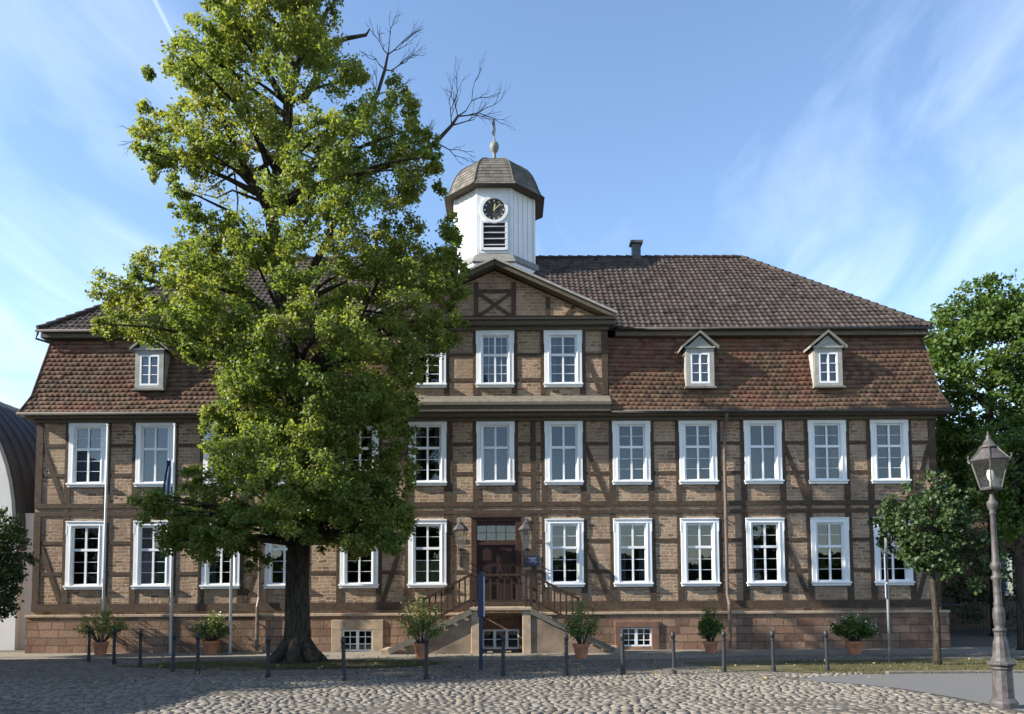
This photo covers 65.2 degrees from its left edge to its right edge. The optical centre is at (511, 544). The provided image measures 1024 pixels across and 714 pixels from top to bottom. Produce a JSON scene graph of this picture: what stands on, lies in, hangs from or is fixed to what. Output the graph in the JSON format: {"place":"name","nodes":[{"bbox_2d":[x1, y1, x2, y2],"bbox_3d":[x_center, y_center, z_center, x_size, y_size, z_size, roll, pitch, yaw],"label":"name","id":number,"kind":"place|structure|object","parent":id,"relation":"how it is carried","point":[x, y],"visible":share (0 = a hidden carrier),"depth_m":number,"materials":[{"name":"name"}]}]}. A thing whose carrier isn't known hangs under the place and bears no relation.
{"place":"outdoors","nodes":[
{"label":"outdoors","id":0,"kind":"place"},
{"bbox_2d":[0,402,36,649],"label":"white hall","id":1,"kind":"structure","parent":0,"point":[18,434],"depth_m":27.60,"materials":[{"name":"paint"}]},
{"bbox_2d":[116,660,449,668],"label":"verge","id":2,"kind":"structure","parent":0,"point":[359,664],"depth_m":20.71,"materials":[{"name":"green plant"}]},
{"bbox_2d":[138,630,142,666],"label":"bollard","id":3,"kind":"object","parent":2,"relation":"on","point":[140,634],"visible":1,"depth_m":20.39,"materials":[{"name":"grey metal"}]},
{"bbox_2d":[84,0,511,664],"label":"lime tree","id":4,"kind":"object","parent":2,"relation":"on","point":[266,432],"visible":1,"depth_m":19.74,"materials":[{"name":"green plant"}]},
{"bbox_2d":[0,629,1022,711],"bbox_3d":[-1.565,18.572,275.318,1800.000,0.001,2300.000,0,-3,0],"label":"ground","id":5,"kind":"structure","parent":0,"point":[971,640],"depth_m":29.67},
{"bbox_2d":[16,120,954,652],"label":"manor house","id":6,"kind":"structure","parent":5,"relation":"on","point":[636,448],"depth_m":26.10,"materials":[{"name":"brick"}]},
{"bbox_2d":[63,521,103,589],"bbox_3d":[-13.795,0.341,25.857,1.290,2.217,0.192,0,-3,0],"label":"window","id":7,"kind":"structure","parent":6,"relation":"in","point":[70,525],"depth_m":25.86,"materials":[{"name":"white paint"}]},
{"bbox_2d":[65,423,107,487],"bbox_3d":[-13.813,-2.941,26.122,1.290,2.162,0.323,0,-3,0],"label":"window","id":8,"kind":"structure","parent":6,"relation":"in","point":[87,441],"depth_m":26.10,"materials":[{"name":"white paint"}]},
{"bbox_2d":[131,521,170,588],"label":"window","id":9,"kind":"structure","parent":6,"relation":"in","point":[150,570],"depth_m":25.90,"materials":[{"name":"white paint"}]},
{"bbox_2d":[133,423,173,486],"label":"window","id":10,"kind":"structure","parent":6,"relation":"in","point":[154,441],"depth_m":26.13,"materials":[{"name":"white paint"}]},
{"bbox_2d":[199,523,239,588],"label":"window","id":11,"kind":"structure","parent":6,"relation":"in","point":[208,574],"depth_m":25.85,"materials":[{"name":"white paint"}]},
{"bbox_2d":[203,422,238,485],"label":"window","id":12,"kind":"structure","parent":6,"relation":"in","point":[208,435],"depth_m":26.08,"materials":[{"name":"white paint"}]},
{"bbox_2d":[263,534,286,588],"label":"window","id":13,"kind":"structure","parent":6,"relation":"in","point":[268,578],"depth_m":25.88,"materials":[{"name":"white paint"}]},
{"bbox_2d":[342,630,372,650],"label":"cellar window","id":14,"kind":"structure","parent":6,"relation":"in","point":[356,640],"depth_m":25.84,"materials":[{"name":"white paint"}]},
{"bbox_2d":[338,524,378,587],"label":"window","id":15,"kind":"structure","parent":6,"relation":"in","point":[344,583],"depth_m":25.86,"materials":[{"name":"white paint"}]},
{"bbox_2d":[341,424,378,484],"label":"window","id":16,"kind":"structure","parent":6,"relation":"in","point":[370,437],"depth_m":26.19,"materials":[{"name":"white paint"}]},
{"bbox_2d":[407,519,446,587],"bbox_3d":[-2.735,0.289,25.989,1.290,2.217,0.323,0,-3,0],"label":"window","id":17,"kind":"structure","parent":6,"relation":"in","point":[427,573],"depth_m":25.95,"materials":[{"name":"white paint"}]},
{"bbox_2d":[408,421,446,485],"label":"window","id":18,"kind":"structure","parent":6,"relation":"in","point":[440,426],"depth_m":26.16,"materials":[{"name":"white paint"}]},
{"bbox_2d":[410,332,446,387],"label":"window","id":19,"kind":"structure","parent":6,"relation":"in","point":[440,376],"depth_m":26.16,"materials":[{"name":"white paint"}]},
{"bbox_2d":[475,330,514,387],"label":"window","id":20,"kind":"structure","parent":6,"relation":"in","point":[494,348],"depth_m":26.24,"materials":[{"name":"white paint"}]},
{"bbox_2d":[476,421,514,485],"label":"window","id":21,"kind":"structure","parent":6,"relation":"in","point":[495,464],"depth_m":26.17,"materials":[{"name":"white paint"}]},
{"bbox_2d":[470,515,521,599],"bbox_3d":[-0.504,0.504,25.967,1.680,2.900,0.220,0,-3,0],"label":"door","id":22,"kind":"structure","parent":6,"relation":"in","point":[483,552],"depth_m":25.95,"materials":[{"name":"brown wood"}]},
{"bbox_2d":[483,629,518,648],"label":"cellar window","id":23,"kind":"structure","parent":6,"relation":"in","point":[491,638],"depth_m":25.87,"materials":[{"name":"white paint"}]},
{"bbox_2d":[544,330,582,387],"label":"window","id":24,"kind":"structure","parent":6,"relation":"in","point":[575,336],"depth_m":26.24,"materials":[{"name":"white paint"}]},
{"bbox_2d":[544,421,583,484],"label":"window","id":25,"kind":"structure","parent":6,"relation":"in","point":[563,463],"depth_m":26.18,"materials":[{"name":"white paint"}]},
{"bbox_2d":[545,519,584,586],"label":"window","id":26,"kind":"structure","parent":6,"relation":"in","point":[579,523],"depth_m":25.96,"materials":[{"name":"white paint"}]},
{"bbox_2d":[612,421,651,484],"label":"window","id":27,"kind":"structure","parent":6,"relation":"in","point":[631,463],"depth_m":26.20,"materials":[{"name":"white paint"}]},
{"bbox_2d":[613,518,653,586],"bbox_3d":[3.935,0.255,26.028,1.290,2.217,0.322,0,-3,0],"label":"window","id":28,"kind":"structure","parent":6,"relation":"in","point":[644,535],"depth_m":25.99,"materials":[{"name":"white paint"}]},
{"bbox_2d":[621,628,651,645],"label":"cellar window","id":29,"kind":"structure","parent":6,"relation":"in","point":[633,636],"depth_m":25.90,"materials":[{"name":"white paint"}]},
{"bbox_2d":[678,420,718,484],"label":"window","id":30,"kind":"structure","parent":6,"relation":"in","point":[698,463],"depth_m":26.21,"materials":[{"name":"white paint"}]},
{"bbox_2d":[680,518,720,585],"bbox_3d":[6.115,0.239,25.977,1.290,2.217,0.192,0,-3,0],"label":"window","id":31,"kind":"structure","parent":6,"relation":"in","point":[714,522],"depth_m":25.99,"materials":[{"name":"white paint"}]},
{"bbox_2d":[743,420,783,483],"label":"window","id":32,"kind":"structure","parent":6,"relation":"in","point":[763,463],"depth_m":26.22,"materials":[{"name":"white paint"}]},
{"bbox_2d":[745,518,786,585],"bbox_3d":[8.245,0.229,25.989,1.290,2.217,0.192,0,-3,0],"label":"window","id":33,"kind":"structure","parent":6,"relation":"in","point":[779,522],"depth_m":26.00,"materials":[{"name":"white paint"}]},
{"bbox_2d":[807,420,848,483],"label":"window","id":34,"kind":"structure","parent":6,"relation":"in","point":[838,427],"depth_m":26.23,"materials":[{"name":"white paint"}]},
{"bbox_2d":[810,517,851,585],"bbox_3d":[10.355,0.218,26.002,1.290,2.217,0.192,0,-3,0],"label":"window","id":35,"kind":"structure","parent":6,"relation":"in","point":[814,521],"depth_m":26.01,"materials":[{"name":"white paint"}]},
{"bbox_2d":[869,420,911,483],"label":"window","id":36,"kind":"structure","parent":6,"relation":"in","point":[903,424],"depth_m":26.22,"materials":[{"name":"white paint"}]},
{"bbox_2d":[873,517,915,584],"bbox_3d":[12.405,0.207,26.015,1.290,2.217,0.192,0,-3,0],"label":"window","id":37,"kind":"structure","parent":6,"relation":"in","point":[908,580],"depth_m":25.97,"materials":[{"name":"white paint"}]},
{"bbox_2d":[0,672,1023,713],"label":"cobbled square","id":38,"kind":"structure","parent":5,"relation":"on","point":[45,692],"depth_m":14.14,"materials":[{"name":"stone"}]},
{"bbox_2d":[265,635,270,677],"bbox_3d":[-5.303,2.450,17.420,0.109,0.952,0.112,-3,-4,38],"label":"bollard","id":39,"kind":"object","parent":38,"relation":"on","point":[268,645],"visible":0.96,"depth_m":17.39,"materials":[{"name":"grey metal"}]},
{"bbox_2d":[341,637,346,680],"bbox_3d":[-3.511,2.396,16.697,0.112,0.952,0.109,-3,-5,15],"label":"bollard","id":40,"kind":"object","parent":38,"relation":"on","point":[343,654],"visible":0.98,"depth_m":16.67,"materials":[{"name":"grey metal"}]},
{"bbox_2d":[424,636,428,679],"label":"bollard","id":41,"kind":"object","parent":38,"relation":"on","point":[426,645],"visible":0.98,"depth_m":16.92,"materials":[{"name":"grey metal"}]},
{"bbox_2d":[501,634,505,676],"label":"bollard","id":42,"kind":"object","parent":38,"relation":"on","point":[503,672],"visible":0.96,"depth_m":17.53,"materials":[{"name":"grey metal"}]},
{"bbox_2d":[564,634,568,676],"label":"bollard","id":43,"kind":"object","parent":38,"relation":"on","point":[566,639],"visible":0.94,"depth_m":17.40,"materials":[{"name":"grey metal"}]},
{"bbox_2d":[620,633,625,674],"bbox_3d":[2.454,2.424,17.700,0.112,0.952,0.109,2,-5,-33],"label":"bollard","id":44,"kind":"object","parent":38,"relation":"on","point":[622,642],"visible":0.98,"depth_m":17.67,"materials":[{"name":"grey metal"}]},
{"bbox_2d":[936,425,982,512],"bbox_3d":[20.763,-1.652,41.194,8.411,11.798,8.513,2,-4,-34],"label":"courtyard tree","id":45,"kind":"object","parent":5,"relation":"on","point":[960,459],"depth_m":37.75,"materials":[{"name":"green plant"}]},
{"bbox_2d":[924,268,1023,636],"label":"courtyard tree","id":46,"kind":"object","parent":5,"relation":"on","point":[990,317],"visible":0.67,"depth_m":31.93,"materials":[{"name":"green plant"}]},
{"bbox_2d":[941,601,1016,634],"bbox_3d":[18.514,3.039,33.125,7.617,1.420,0.040,0,-3,0],"label":"iron fence","id":47,"kind":"object","parent":5,"relation":"on","point":[976,628],"visible":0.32,"depth_m":33.13,"materials":[{"name":"black metal"}]},
{"bbox_2d":[937,447,1023,629],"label":"brick house","id":48,"kind":"structure","parent":5,"relation":"on","point":[969,572],"depth_m":38.01,"materials":[{"name":"brick"}]},
{"bbox_2d":[1003,554,1015,595],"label":"window","id":49,"kind":"structure","parent":48,"relation":"in","point":[1007,583],"depth_m":38.20,"materials":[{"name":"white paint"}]},
{"bbox_2d":[940,515,1023,626],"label":"shrubbery","id":50,"kind":"object","parent":5,"relation":"on","point":[984,593],"visible":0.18,"depth_m":35.94,"materials":[{"name":"green plant"}]},
{"bbox_2d":[0,653,1023,677],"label":"pavement","id":51,"kind":"structure","parent":0,"point":[57,668],"depth_m":19.70,"materials":[{"name":"grey stone"}]},
{"bbox_2d":[86,627,91,661],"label":"bollard","id":52,"kind":"object","parent":51,"relation":"on","point":[89,630],"visible":1,"depth_m":22.31,"materials":[{"name":"grey metal"}]},
{"bbox_2d":[112,629,116,663],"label":"bollard","id":53,"kind":"object","parent":51,"relation":"on","point":[114,631],"visible":0.98,"depth_m":21.41,"materials":[{"name":"grey metal"}]},
{"bbox_2d":[170,632,176,671],"bbox_3d":[-8.128,2.577,19.220,0.109,0.952,0.112,1,-9,-14],"label":"bollard","id":54,"kind":"object","parent":51,"relation":"on","point":[174,637],"visible":0.98,"depth_m":19.19,"materials":[{"name":"grey metal"}]},
{"bbox_2d":[195,633,199,673],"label":"bollard","id":55,"kind":"object","parent":51,"relation":"on","point":[197,637],"visible":0.98,"depth_m":18.56,"materials":[{"name":"grey metal"}]},
{"bbox_2d":[477,571,484,669],"bbox_3d":[-0.743,1.826,19.263,0.188,2.370,0.180,0,-3,0],"label":"information post","id":56,"kind":"object","parent":51,"relation":"on","point":[481,593],"visible":1,"depth_m":19.23,"materials":[{"name":"blue metal"}]},
{"bbox_2d":[0,650,980,683],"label":"fallen leaves","id":57,"kind":"object","parent":51,"relation":"on","point":[402,659],"visible":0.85,"depth_m":19.39,"materials":[{"name":"yellow plant"}]},
{"bbox_2d":[671,632,676,673],"bbox_3d":[3.664,2.443,18.113,0.112,0.952,0.109,1,-5,-29],"label":"bollard","id":58,"kind":"object","parent":51,"relation":"on","point":[674,671],"visible":0.98,"depth_m":18.08,"materials":[{"name":"grey metal"}]},
{"bbox_2d":[721,630,726,671],"bbox_3d":[4.898,2.458,18.474,0.112,0.952,0.109,1,-3,-13],"label":"bollard","id":59,"kind":"object","parent":51,"relation":"on","point":[723,635],"visible":1,"depth_m":18.44,"materials":[{"name":"grey metal"}]},
{"bbox_2d":[770,630,775,671],"bbox_3d":[6.006,2.447,18.402,0.109,0.952,0.112,1,-4,-35],"label":"bollard","id":60,"kind":"object","parent":51,"relation":"on","point":[772,639],"visible":1,"depth_m":18.37,"materials":[{"name":"grey metal"}]},
{"bbox_2d":[885,670,1023,673],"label":"kerb","id":61,"kind":"structure","parent":51,"relation":"on","point":[944,672],"depth_m":17.66,"materials":[{"name":"stone"}]},
{"bbox_2d":[0,646,1023,660],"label":"path","id":62,"kind":"structure","parent":0,"point":[638,654],"depth_m":23.93,"materials":[{"name":"grey stone"}]},
{"bbox_2d":[0,506,38,622],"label":"garden tree","id":63,"kind":"object","parent":62,"relation":"on","point":[12,575],"visible":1,"depth_m":23.75,"materials":[{"name":"green plant"}]},
{"bbox_2d":[73,606,129,655],"bbox_3d":[-12.583,2.632,24.550,1.653,1.532,1.342,0,-3,0],"label":"potted plant","id":64,"kind":"object","parent":62,"relation":"on","point":[100,646],"visible":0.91,"depth_m":24.42,"materials":[{"name":"green plant"}]},
{"bbox_2d":[101,424,108,639],"bbox_3d":[-12.874,-0.209,25.308,0.180,7.300,0.180,0,-3,0],"label":"flagpole","id":65,"kind":"object","parent":62,"relation":"on","point":[105,533],"visible":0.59,"depth_m":25.30,"materials":[{"name":"white metal"}]},
{"bbox_2d":[167,423,175,654],"bbox_3d":[-10.430,-0.191,24.590,0.180,7.150,0.180,0,-3,0],"label":"flagpole","id":66,"kind":"object","parent":62,"relation":"on","point":[171,576],"visible":0.77,"depth_m":24.49,"materials":[{"name":"white metal"}]},
{"bbox_2d":[163,460,170,514],"bbox_3d":[-10.600,-1.741,24.633,0.215,1.750,0.182,0,-3,0],"label":"flag","id":67,"kind":"object","parent":66,"relation":"hanging from","point":[167,482],"visible":0.65,"depth_m":24.62,"materials":[{"name":"blue fabric"}]},
{"bbox_2d":[188,610,235,653],"bbox_3d":[-9.302,2.710,24.832,1.403,1.374,1.136,0,-3,0],"label":"potted plant","id":68,"kind":"object","parent":62,"relation":"on","point":[217,629],"visible":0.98,"depth_m":24.69,"materials":[{"name":"green plant"}]},
{"bbox_2d":[227,454,233,653],"bbox_3d":[-8.752,-0.151,24.998,0.180,7.100,0.180,0,-3,0],"label":"flagpole","id":69,"kind":"object","parent":62,"relation":"on","point":[230,599],"visible":0.42,"depth_m":24.85,"materials":[{"name":"grey metal"}]},
{"bbox_2d":[397,591,447,658],"bbox_3d":[-2.552,2.261,22.658,1.507,1.933,1.231,0,-3,0],"label":"potted plant","id":70,"kind":"object","parent":62,"relation":"on","point":[415,627],"visible":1,"depth_m":22.55,"materials":[{"name":"green plant"}]},
{"bbox_2d":[380,573,620,653],"bbox_3d":[-0.329,2.123,24.922,7.340,2.460,1.368,0,-3,0],"label":"entrance stair","id":71,"kind":"object","parent":62,"relation":"on","point":[542,633],"visible":0.83,"depth_m":24.30,"materials":[{"name":"stone"}]},
{"bbox_2d":[562,597,602,658],"bbox_3d":[1.963,2.319,22.451,1.182,1.743,1.112,0,-3,0],"label":"potted plant","id":72,"kind":"object","parent":62,"relation":"on","point":[577,630],"visible":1,"depth_m":22.28,"materials":[{"name":"green plant"}]},
{"bbox_2d":[697,607,727,652],"bbox_3d":[6.012,2.565,24.084,0.817,1.406,0.967,-4,-5,44],"label":"potted plant","id":73,"kind":"object","parent":62,"relation":"on","point":[710,629],"visible":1,"depth_m":23.97,"materials":[{"name":"green plant"}]},
{"bbox_2d":[828,610,880,653],"bbox_3d":[10.109,2.566,23.614,1.536,1.302,1.302,0,-3,0],"label":"potted plant","id":74,"kind":"object","parent":62,"relation":"on","point":[862,629],"visible":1,"depth_m":23.38,"materials":[{"name":"green plant"}]},
{"bbox_2d":[960,418,1023,649],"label":"courtyard tree","id":75,"kind":"object","parent":62,"relation":"on","point":[1012,490],"visible":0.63,"depth_m":24.71,"materials":[{"name":"green plant"}]},
{"bbox_2d":[0,0,1023,433],"label":"sky","id":76,"kind":"structure","parent":0,"point":[872,150],"materials":[{"name":"blue"}]},
{"bbox_2d":[685,658,1023,672],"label":"verge","id":77,"kind":"structure","parent":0,"point":[766,666],"depth_m":19.74,"materials":[{"name":"green plant"}]},
{"bbox_2d":[823,630,829,670],"bbox_3d":[7.235,2.440,18.388,0.109,0.952,0.112,-1,-3,-7],"label":"bollard","id":78,"kind":"object","parent":77,"relation":"on","point":[825,634],"visible":0.98,"depth_m":18.36,"materials":[{"name":"grey metal"}]},
{"bbox_2d":[884,538,890,662],"bbox_3d":[9.566,1.422,20.374,0.092,3.200,0.680,-2,-4,24],"label":"sign post","id":79,"kind":"object","parent":77,"relation":"on","point":[886,576],"visible":0.99,"depth_m":20.35,"materials":[{"name":"grey metal"}]},
{"bbox_2d":[867,469,1009,664],"bbox_3d":[10.560,0.592,20.145,2.905,4.878,3.198,0,-3,0],"label":"clipped tree","id":80,"kind":"object","parent":77,"relation":"on","point":[947,525],"visible":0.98,"depth_m":19.62,"materials":[{"name":"green plant"}]},
{"bbox_2d":[800,673,1023,711],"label":"road","id":81,"kind":"structure","parent":0,"point":[976,687],"depth_m":15.92,"materials":[{"name":"grey asphalt"}]},
{"bbox_2d":[967,431,1018,709],"bbox_3d":[7.646,0.371,12.636,0.710,4.380,0.618,-1,-3,0],"label":"street lamp","id":82,"kind":"object","parent":81,"relation":"on","point":[1000,662],"visible":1,"depth_m":12.54,"materials":[{"name":"grey metal"}]}
]}

